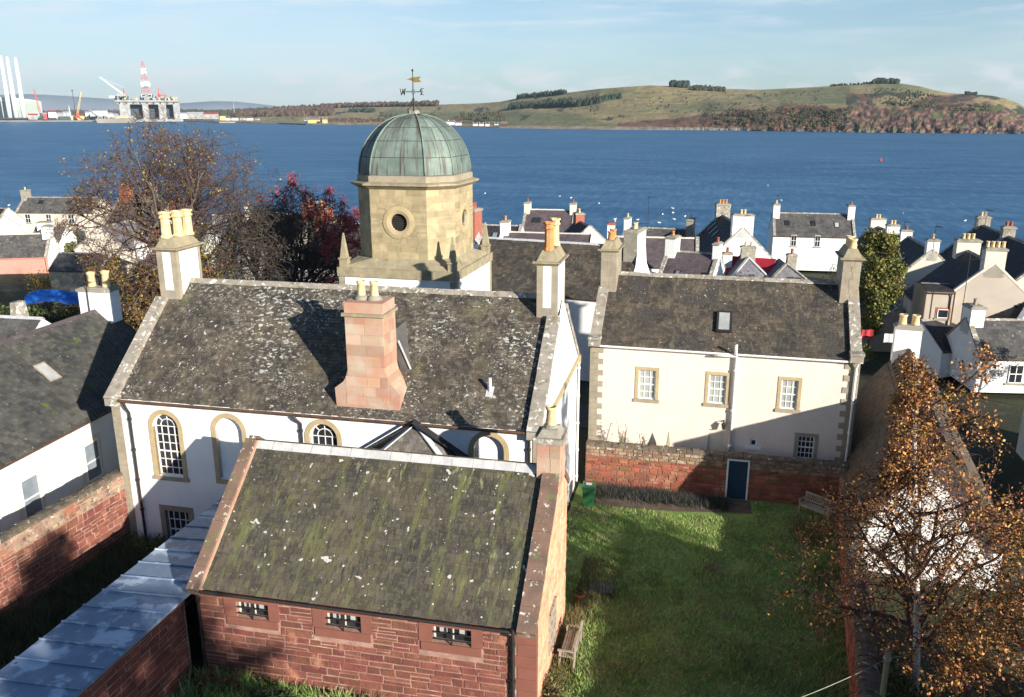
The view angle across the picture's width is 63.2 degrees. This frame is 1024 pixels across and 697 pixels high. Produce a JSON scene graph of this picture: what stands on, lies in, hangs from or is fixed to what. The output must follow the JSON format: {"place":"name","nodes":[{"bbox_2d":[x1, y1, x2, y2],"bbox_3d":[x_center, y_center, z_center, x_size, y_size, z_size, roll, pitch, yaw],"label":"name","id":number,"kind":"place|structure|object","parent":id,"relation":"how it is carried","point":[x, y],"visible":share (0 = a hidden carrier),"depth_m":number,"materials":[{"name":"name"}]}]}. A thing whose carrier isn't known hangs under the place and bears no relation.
{"place":"outdoors","nodes":[
{"label":"outdoors","id":0,"kind":"place"},
{"bbox_2d":[0,315,51,340],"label":"house","id":1,"kind":"structure","parent":0,"point":[11,326],"depth_m":45.31,"materials":[{"name":"grey stone"}]},
{"bbox_2d":[0,265,136,532],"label":"house","id":2,"kind":"structure","parent":0,"point":[57,438],"depth_m":37.86,"materials":[{"name":"stone"}]},
{"bbox_2d":[13,465,46,520],"bbox_3d":[-20.037,6.153,34.693,0.095,2.180,1.540,3,16,11],"label":"window","id":3,"kind":"structure","parent":2,"relation":"in","point":[29,489],"depth_m":34.59,"materials":[{"name":"white paint"}]},
{"bbox_2d":[78,432,106,485],"bbox_3d":[-19.302,5.130,38.294,0.095,2.180,1.540,3,16,11],"label":"window","id":4,"kind":"structure","parent":2,"relation":"in","point":[90,449],"depth_m":38.23,"materials":[{"name":"white paint"}]},
{"bbox_2d":[0,94,277,110],"bbox_3d":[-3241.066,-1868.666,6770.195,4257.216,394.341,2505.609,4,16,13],"label":"distant hills","id":5,"kind":"structure","parent":0,"point":[54,102],"depth_m":6486.59,"materials":[{"name":"grey"}]},
{"bbox_2d":[99,61,182,121],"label":"oil rig","id":6,"kind":"object","parent":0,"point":[144,102],"visible":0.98,"depth_m":2214.19},
{"bbox_2d":[0,122,1023,252],"bbox_3d":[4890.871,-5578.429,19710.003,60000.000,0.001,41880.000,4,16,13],"label":"sea","id":7,"kind":"structure","parent":0,"point":[927,183],"depth_m":344.96,"materials":[{"name":"liquid"}]},
{"bbox_2d":[96,115,135,122],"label":"barge","id":8,"kind":"object","parent":7,"relation":"on","point":[109,119],"visible":0.98,"depth_m":2035.31,"materials":[{"name":"metal"}]},
{"bbox_2d":[0,83,1023,133],"bbox_3d":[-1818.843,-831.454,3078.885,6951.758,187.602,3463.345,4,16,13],"label":"hills","id":9,"kind":"structure","parent":0,"point":[1003,116],"depth_m":1301.76,"materials":[{"name":"plant"}]},
{"bbox_2d":[0,56,12,117],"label":"turbine tower","id":10,"kind":"structure","parent":9,"relation":"on","point":[7,99],"depth_m":2375.76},
{"bbox_2d":[5,57,18,117],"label":"turbine tower","id":11,"kind":"structure","parent":9,"relation":"on","point":[13,99],"depth_m":2376.19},
{"bbox_2d":[14,57,26,117],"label":"turbine tower","id":12,"kind":"structure","parent":9,"relation":"on","point":[21,100],"depth_m":2376.28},
{"bbox_2d":[0,97,42,117],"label":"warehouse","id":13,"kind":"structure","parent":9,"relation":"on","point":[31,107],"depth_m":2531.76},
{"bbox_2d":[231,104,334,116],"bbox_3d":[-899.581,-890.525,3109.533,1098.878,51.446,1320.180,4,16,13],"label":"woodland","id":14,"kind":"object","parent":9,"relation":"on","point":[309,110],"visible":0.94,"depth_m":2806.20,"materials":[{"name":"plant"}]},
{"bbox_2d":[319,100,438,107],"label":"woodland","id":15,"kind":"object","parent":9,"relation":"on","point":[386,104],"visible":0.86,"depth_m":2895.20,"materials":[{"name":"plant"}]},
{"bbox_2d":[460,111,502,120],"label":"gorse","id":16,"kind":"object","parent":9,"relation":"on","point":[479,117],"visible":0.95,"depth_m":1722.17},
{"bbox_2d":[507,96,574,109],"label":"woodland","id":17,"kind":"object","parent":9,"relation":"on","point":[554,103],"visible":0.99,"depth_m":1769.38,"materials":[{"name":"plant"}]},
{"bbox_2d":[516,89,566,99],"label":"woodland","id":18,"kind":"object","parent":9,"relation":"on","point":[542,94],"visible":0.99,"depth_m":2070.05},
{"bbox_2d":[574,92,621,105],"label":"woodland","id":19,"kind":"object","parent":9,"relation":"on","point":[595,99],"visible":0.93,"depth_m":1614.56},
{"bbox_2d":[590,90,819,115],"bbox_3d":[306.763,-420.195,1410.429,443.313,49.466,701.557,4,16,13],"label":"gorse","id":20,"kind":"object","parent":9,"relation":"on","point":[744,114],"visible":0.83,"depth_m":1336.23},
{"bbox_2d":[700,107,850,127],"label":"gorse","id":21,"kind":"object","parent":9,"relation":"on","point":[813,120],"visible":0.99,"depth_m":1061.78,"materials":[{"name":"plant"}]},
{"bbox_2d":[865,87,990,111],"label":"gorse","id":22,"kind":"object","parent":9,"relation":"on","point":[943,106],"visible":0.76,"depth_m":1166.02,"materials":[{"name":"plant"}]},
{"bbox_2d":[0,241,1023,696],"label":"ground","id":23,"kind":"structure","parent":0,"point":[1006,409],"depth_m":42.28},
{"bbox_2d":[0,210,21,233],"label":"house","id":24,"kind":"structure","parent":23,"relation":"on","point":[8,225],"depth_m":126.22,"materials":[{"name":"paint"}]},
{"bbox_2d":[0,196,26,232],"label":"house","id":25,"kind":"structure","parent":23,"relation":"on","point":[13,216],"depth_m":135.62,"materials":[{"name":"paint"}]},
{"bbox_2d":[10,300,28,315],"bbox_3d":[-32.211,-0.194,54.969,2.200,5.950,1.000,4,16,13],"label":"stone gable stub","id":26,"kind":"object","parent":23,"relation":"on","point":[18,308],"visible":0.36,"depth_m":54.04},
{"bbox_2d":[0,224,58,273],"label":"house","id":27,"kind":"structure","parent":23,"relation":"on","point":[22,253],"depth_m":105.14,"materials":[{"name":"pink paint"}]},
{"bbox_2d":[23,266,58,305],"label":"shrub","id":28,"kind":"object","parent":23,"relation":"on","point":[48,286],"visible":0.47,"depth_m":83.61,"materials":[{"name":"green plant"}]},
{"bbox_2d":[24,289,78,304],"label":"tarpaulin","id":29,"kind":"object","parent":23,"relation":"on","point":[51,295],"visible":0.91,"depth_m":74.92,"materials":[{"name":"plastic"}]},
{"bbox_2d":[33,221,76,251],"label":"house","id":30,"kind":"structure","parent":23,"relation":"on","point":[68,238],"depth_m":109.52,"materials":[{"name":"paint"}]},
{"bbox_2d":[15,187,110,240],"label":"house","id":31,"kind":"structure","parent":23,"relation":"on","point":[30,210],"depth_m":140.61,"materials":[{"name":"paint"}]},
{"bbox_2d":[0,469,130,624],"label":"yard wall","id":32,"kind":"structure","parent":23,"relation":"on","point":[39,550],"depth_m":32.04,"materials":[{"name":"red stone"}]},
{"bbox_2d":[47,240,126,306],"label":"outbuilding","id":33,"kind":"structure","parent":23,"relation":"on","point":[65,271],"depth_m":82.81,"materials":[{"name":"grey stone"}]},
{"bbox_2d":[0,530,193,669],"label":"yard weeds","id":34,"kind":"object","parent":23,"relation":"on","point":[29,626],"visible":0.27,"depth_m":30.91,"materials":[{"name":"plant"}]},
{"bbox_2d":[0,498,221,696],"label":"covered passage","id":35,"kind":"object","parent":23,"relation":"on","point":[125,634],"visible":0.92,"depth_m":25.14,"materials":[{"name":"metal"}]},
{"bbox_2d":[67,251,160,330],"bbox_3d":[-24.102,-1.176,52.004,6.407,9.433,5.148,-8,18,-26],"label":"tree","id":36,"kind":"object","parent":23,"relation":"on","point":[143,295],"visible":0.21,"depth_m":51.76,"materials":[{"name":"brown plant"}]},
{"bbox_2d":[73,216,156,272],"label":"house","id":37,"kind":"structure","parent":23,"relation":"on","point":[79,246],"depth_m":98.18,"materials":[{"name":"paint"}]},
{"bbox_2d":[102,180,177,238],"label":"tree","id":38,"kind":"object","parent":23,"relation":"on","point":[132,213],"depth_m":113.33,"materials":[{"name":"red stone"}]},
{"bbox_2d":[129,532,167,556],"bbox_3d":[-14.910,8.182,34.153,1.792,1.176,1.200,4,16,13],"label":"shrub","id":39,"kind":"object","parent":23,"relation":"on","point":[155,545],"visible":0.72,"depth_m":34.21,"materials":[{"name":"green plant"}]},
{"bbox_2d":[123,233,218,320],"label":"tree","id":40,"kind":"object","parent":23,"relation":"on","point":[138,255],"depth_m":76.94,"materials":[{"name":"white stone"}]},
{"bbox_2d":[41,107,304,327],"bbox_3d":[-21.452,-6.221,53.211,15.855,18.476,12.430,4,16,13],"label":"tree","id":41,"kind":"object","parent":23,"relation":"on","point":[192,196],"visible":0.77,"depth_m":51.01,"materials":[{"name":"brown plant"}]},
{"bbox_2d":[152,233,243,288],"bbox_3d":[-18.981,-1.911,51.991,5.632,10.834,5.074,14,21,41],"label":"tree","id":42,"kind":"object","parent":23,"relation":"on","point":[215,277],"visible":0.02,"depth_m":50.92,"materials":[{"name":"brown plant"}]},
{"bbox_2d":[192,667,243,696],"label":"shrub","id":43,"kind":"object","parent":23,"relation":"on","point":[230,685],"visible":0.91,"depth_m":26.16,"materials":[{"name":"green plant"}]},
{"bbox_2d":[249,682,292,696],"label":"shrub","id":44,"kind":"object","parent":23,"relation":"on","point":[264,693],"visible":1,"depth_m":25.62,"materials":[{"name":"green plant"}]},
{"bbox_2d":[194,171,361,295],"bbox_3d":[-13.797,-4.083,53.594,12.530,14.361,11.130,4,16,13],"label":"tree","id":45,"kind":"object","parent":23,"relation":"on","point":[304,257],"visible":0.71,"depth_m":50.70,"materials":[{"name":"red plant"}]},
{"bbox_2d":[163,658,393,696],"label":"rough grass","id":46,"kind":"structure","parent":23,"relation":"on","point":[247,684],"depth_m":26.27,"materials":[{"name":"plant"}]},
{"bbox_2d":[103,209,580,540],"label":"courthouse","id":47,"kind":"structure","parent":23,"relation":"on","point":[210,375],"depth_m":33.65,"materials":[{"name":"white paint"}]},
{"bbox_2d":[148,410,189,482],"bbox_3d":[-14.116,3.957,34.183,1.660,3.120,0.260,3,16,12],"label":"window","id":48,"kind":"structure","parent":47,"relation":"in","point":[169,431],"depth_m":34.27,"materials":[{"name":"white paint"}]},
{"bbox_2d":[159,504,193,540],"bbox_3d":[-14.069,7.450,35.170,1.680,1.800,0.270,3,16,12],"label":"window","id":49,"kind":"structure","parent":47,"relation":"in","point":[178,516],"depth_m":35.20,"materials":[{"name":"white paint"}]},
{"bbox_2d":[211,413,246,483],"bbox_3d":[-11.322,4.040,33.577,1.560,3.100,0.240,3,16,12],"label":"blind window","id":50,"kind":"structure","parent":47,"relation":"in","point":[217,464],"depth_m":33.51,"materials":[{"name":"beige stone"}]},
{"bbox_2d":[305,419,341,445],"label":"window","id":51,"kind":"structure","parent":47,"relation":"in","point":[325,432],"depth_m":32.53,"materials":[{"name":"white paint"}]},
{"bbox_2d":[469,431,508,460],"bbox_3d":[-0.843,4.589,31.332,1.560,3.230,0.240,3,16,12],"label":"blind window","id":52,"kind":"structure","parent":47,"relation":"in","point":[481,434],"depth_m":30.88,"materials":[{"name":"beige stone"}]},
{"bbox_2d":[186,404,569,696],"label":"annex","id":53,"kind":"object","parent":23,"relation":"on","point":[478,534],"visible":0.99,"depth_m":26.30,"materials":[{"name":"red stone"}]},
{"bbox_2d":[236,602,268,618],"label":"window","id":54,"kind":"structure","parent":53,"relation":"in","point":[245,608],"depth_m":26.43,"materials":[{"name":"beige paint"}]},
{"bbox_2d":[325,613,360,630],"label":"window","id":55,"kind":"structure","parent":53,"relation":"in","point":[339,620],"depth_m":25.80,"materials":[{"name":"beige paint"}]},
{"bbox_2d":[432,626,470,645],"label":"window","id":56,"kind":"structure","parent":53,"relation":"in","point":[440,633],"depth_m":25.07,"materials":[{"name":"beige paint"}]},
{"bbox_2d":[299,201,482,283],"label":"house","id":57,"kind":"structure","parent":23,"relation":"on","point":[477,224],"depth_m":63.91,"materials":[{"name":"orange stone"}]},
{"bbox_2d":[337,69,492,323],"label":"domed tower","id":58,"kind":"structure","parent":23,"relation":"on","point":[414,181],"depth_m":40.23,"materials":[{"name":"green stone"}]},
{"bbox_2d":[482,223,524,236],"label":"house","id":59,"kind":"structure","parent":23,"relation":"on","point":[493,230],"depth_m":88.42,"materials":[{"name":"paint"}]},
{"bbox_2d":[499,216,596,242],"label":"outbuilding","id":60,"kind":"structure","parent":23,"relation":"on","point":[505,228],"depth_m":80.71,"materials":[{"name":"white stone"}]},
{"bbox_2d":[477,222,649,380],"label":"house","id":61,"kind":"structure","parent":23,"relation":"on","point":[514,267],"depth_m":58.29,"materials":[{"name":"stone"}]},
{"bbox_2d":[563,208,605,243],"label":"house","id":62,"kind":"structure","parent":23,"relation":"on","point":[578,225],"depth_m":93.08,"materials":[{"name":"paint"}]},
{"bbox_2d":[607,222,698,272],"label":"house","id":63,"kind":"structure","parent":23,"relation":"on","point":[655,250],"depth_m":80.38,"materials":[{"name":"grey stone"}]},
{"bbox_2d":[622,197,698,236],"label":"house","id":64,"kind":"structure","parent":23,"relation":"on","point":[689,231],"depth_m":95.27,"materials":[{"name":"grey stone"}]},
{"bbox_2d":[658,231,726,290],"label":"house","id":65,"kind":"structure","parent":23,"relation":"on","point":[676,260],"depth_m":72.74,"materials":[{"name":"white stone"}]},
{"bbox_2d":[585,439,847,507],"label":"garden wall","id":66,"kind":"structure","parent":23,"relation":"on","point":[764,478],"depth_m":39.54,"materials":[{"name":"brick"}]},
{"bbox_2d":[727,461,747,498],"bbox_3d":[10.669,6.215,39.386,0.880,1.960,0.110,4,16,13],"label":"door","id":67,"kind":"structure","parent":66,"relation":"in","point":[738,471],"depth_m":39.38,"materials":[{"name":"wood"}]},
{"bbox_2d":[588,228,865,461],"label":"house","id":68,"kind":"structure","parent":23,"relation":"on","point":[697,361],"depth_m":40.14,"materials":[{"name":"white paint"}]},
{"bbox_2d":[633,366,659,403],"bbox_3d":[6.603,1.767,40.693,1.240,1.800,0.180,4,16,14],"label":"window","id":69,"kind":"structure","parent":68,"relation":"in","point":[646,378],"depth_m":40.72,"materials":[{"name":"white paint"}]},
{"bbox_2d":[707,429,723,450],"bbox_3d":[9.964,5.159,40.877,0.750,2.580,0.055,4,16,14],"label":"door","id":70,"kind":"structure","parent":68,"relation":"in","point":[715,437],"depth_m":40.66,"materials":[{"name":"beige paint"}]},
{"bbox_2d":[703,371,729,407],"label":"window","id":71,"kind":"structure","parent":68,"relation":"in","point":[718,383],"depth_m":39.93,"materials":[{"name":"white paint"}]},
{"bbox_2d":[775,376,802,413],"bbox_3d":[13.032,2.173,39.126,1.160,1.750,0.180,4,16,14],"label":"window","id":72,"kind":"structure","parent":68,"relation":"in","point":[788,388],"depth_m":39.15,"materials":[{"name":"white paint"}]},
{"bbox_2d":[793,432,818,458],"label":"window","id":73,"kind":"structure","parent":68,"relation":"in","point":[805,444],"depth_m":39.60,"materials":[{"name":"white paint"}]},
{"bbox_2d":[725,255,768,306],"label":"house","id":74,"kind":"structure","parent":23,"relation":"on","point":[747,267],"depth_m":73.15,"materials":[{"name":"grey stone"}]},
{"bbox_2d":[740,241,756,261],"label":"chimney stack","id":75,"kind":"object","parent":74,"relation":"on","point":[746,250],"visible":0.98,"depth_m":74.36,"materials":[{"name":"grey stone"}]},
{"bbox_2d":[725,256,775,275],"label":"shed","id":76,"kind":"structure","parent":23,"relation":"on","point":[766,265],"depth_m":74.79,"materials":[{"name":"red metal"}]},
{"bbox_2d":[767,258,806,287],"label":"house","id":77,"kind":"structure","parent":23,"relation":"on","point":[781,269],"depth_m":72.03,"materials":[{"name":"grey stone"}]},
{"bbox_2d":[767,195,855,270],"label":"house","id":78,"kind":"structure","parent":23,"relation":"on","point":[815,241],"depth_m":110.38,"materials":[{"name":"paint"}]},
{"bbox_2d":[836,473,880,696],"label":"boundary wall","id":79,"kind":"structure","parent":23,"relation":"on","point":[867,682],"depth_m":26.40,"materials":[{"name":"stone"}]},
{"bbox_2d":[857,227,910,362],"bbox_3d":[27.302,-3.813,62.512,4.496,10.580,4.667,4,16,13],"label":"tree","id":80,"kind":"object","parent":23,"relation":"on","point":[879,294],"visible":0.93,"depth_m":61.31,"materials":[{"name":"green plant"}]},
{"bbox_2d":[857,214,911,269],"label":"house","id":81,"kind":"structure","parent":23,"relation":"on","point":[876,223],"depth_m":96.90,"materials":[{"name":"paint"}]},
{"bbox_2d":[860,292,910,351],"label":"outbuilding","id":82,"kind":"structure","parent":23,"relation":"on","point":[878,343],"depth_m":67.20,"materials":[{"name":"black stone"}]},
{"bbox_2d":[879,648,891,696],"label":"wire post","id":83,"kind":"object","parent":23,"relation":"on","point":[884,679],"visible":0.91,"depth_m":23.26,"materials":[{"name":"grey wood"}]},
{"bbox_2d":[763,340,1023,696],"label":"birch tree","id":84,"kind":"object","parent":23,"relation":"on","point":[902,462],"visible":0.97,"depth_m":23.93,"materials":[{"name":"orange plant"}]},
{"bbox_2d":[875,220,913,254],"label":"house","id":85,"kind":"structure","parent":23,"relation":"on","point":[895,227],"depth_m":90.57,"materials":[{"name":"paint"}]},
{"bbox_2d":[878,651,970,696],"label":"shrub","id":86,"kind":"object","parent":23,"relation":"on","point":[899,687],"visible":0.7,"depth_m":24.92,"materials":[{"name":"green plant"}]},
{"bbox_2d":[846,313,1016,590],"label":"house","id":87,"kind":"structure","parent":23,"relation":"on","point":[870,440],"depth_m":36.88,"materials":[{"name":"paint"}]},
{"bbox_2d":[909,281,955,326],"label":"house","id":88,"kind":"structure","parent":23,"relation":"on","point":[934,300],"depth_m":60.04,"materials":[{"name":"paint"}]},
{"bbox_2d":[919,319,956,377],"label":"outbuilding","id":89,"kind":"structure","parent":23,"relation":"on","point":[935,349],"depth_m":59.25,"materials":[{"name":"paint"}]},
{"bbox_2d":[895,494,1023,696],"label":"tree","id":90,"kind":"object","parent":23,"relation":"on","point":[949,626],"visible":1,"depth_m":20.30,"materials":[{"name":"brown plant"}]},
{"bbox_2d":[902,233,1023,323],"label":"house","id":91,"kind":"structure","parent":23,"relation":"on","point":[993,286],"depth_m":59.52,"materials":[{"name":"paint"}]},
{"bbox_2d":[939,209,1023,260],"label":"house","id":92,"kind":"structure","parent":23,"relation":"on","point":[983,230],"depth_m":81.69,"materials":[{"name":"black stone"}]},
{"bbox_2d":[946,298,1023,392],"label":"cottage","id":93,"kind":"structure","parent":23,"relation":"on","point":[1004,335],"depth_m":55.39,"materials":[{"name":"paint"}]},
{"bbox_2d":[1004,365,1023,385],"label":"window","id":94,"kind":"structure","parent":93,"relation":"in","point":[1015,376],"depth_m":54.54,"materials":[{"name":"white paint"}]},
{"bbox_2d":[980,221,1023,287],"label":"house","id":95,"kind":"structure","parent":23,"relation":"on","point":[1014,267],"depth_m":68.81,"materials":[{"name":"beige stone"}]},
{"bbox_2d":[985,303,1023,318],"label":"house","id":96,"kind":"structure","parent":23,"relation":"on","point":[1016,311],"depth_m":58.94,"materials":[{"name":"black stone"}]},
{"bbox_2d":[0,0,1023,106],"label":"sky","id":97,"kind":"structure","parent":0,"point":[279,53],"materials":[{"name":"blue"}]},
{"bbox_2d":[522,198,576,232],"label":"house","id":98,"kind":"structure","parent":0,"point":[533,220],"depth_m":110.69,"materials":[{"name":"grey stone"}]},
{"bbox_2d":[576,404,588,428],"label":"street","id":99,"kind":"structure","parent":0,"point":[583,416],"depth_m":50.48,"materials":[{"name":"asphalt"}]},
{"bbox_2d":[0,303,142,330],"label":"hedge","id":100,"kind":"object","parent":99,"relation":"on","point":[49,316],"visible":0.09,"depth_m":60.07,"materials":[{"name":"green plant"}]},
{"bbox_2d":[594,486,750,512],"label":"garden path","id":101,"kind":"structure","parent":0,"point":[740,506],"depth_m":38.86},
{"bbox_2d":[582,481,596,506],"bbox_3d":[3.593,6.792,38.822,0.620,1.106,0.800,3,16,10],"label":"wheelie bin","id":102,"kind":"object","parent":101,"relation":"on","point":[588,492],"visible":1,"depth_m":38.52,"materials":[{"name":"plastic"}]},
{"bbox_2d":[595,480,731,513],"bbox_3d":[7.125,6.886,39.380,6.704,0.625,2.056,4,16,13],"label":"flower bed","id":103,"kind":"object","parent":101,"relation":"on","point":[653,495],"visible":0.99,"depth_m":39.35,"materials":[{"name":"plant"}]},
{"bbox_2d":[543,483,849,696],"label":"lawn","id":104,"kind":"structure","parent":0,"point":[748,517],"depth_m":30.73,"materials":[{"name":"plant"}]},
{"bbox_2d":[539,669,568,696],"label":"shrub","id":105,"kind":"object","parent":104,"relation":"on","point":[558,684],"visible":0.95,"depth_m":25.91,"materials":[{"name":"green plant"}]},
{"bbox_2d":[557,620,582,669],"bbox_3d":[1.978,9.950,28.096,0.630,0.910,1.520,4,16,13],"label":"garden bench","id":106,"kind":"object","parent":104,"relation":"on","point":[576,638],"visible":1,"depth_m":28.04,"materials":[{"name":"grey wood"}]},
{"bbox_2d":[542,551,639,696],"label":"dry grass","id":107,"kind":"structure","parent":104,"relation":"on","point":[570,619],"depth_m":30.41,"materials":[{"name":"plant"}]},
{"bbox_2d":[567,510,845,695],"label":"fallen leaves","id":108,"kind":"object","parent":104,"relation":"on","point":[733,610],"visible":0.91,"depth_m":30.05,"materials":[{"name":"orange plant"}]},
{"bbox_2d":[798,491,836,522],"bbox_3d":[13.830,7.194,37.727,0.630,0.910,1.520,-13,20,-38],"label":"garden bench","id":109,"kind":"object","parent":104,"relation":"on","point":[805,503],"visible":0.74,"depth_m":37.81,"materials":[{"name":"grey wood"}]},
{"bbox_2d":[695,199,773,258],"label":"house","id":110,"kind":"structure","parent":0,"point":[734,232],"depth_m":81.64,"materials":[{"name":"paint"}]},
{"bbox_2d":[784,506,826,548],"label":"tall grass","id":111,"kind":"structure","parent":0,"point":[802,528],"depth_m":35.96,"materials":[{"name":"plant"}]},
{"bbox_2d":[874,225,945,306],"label":"house","id":112,"kind":"structure","parent":0,"point":[922,260],"depth_m":73.63,"materials":[{"name":"paint"}]},
{"bbox_2d":[1016,408,1023,460],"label":"house","id":113,"kind":"structure","parent":0,"point":[1020,448],"depth_m":44.39,"materials":[{"name":"paint"}]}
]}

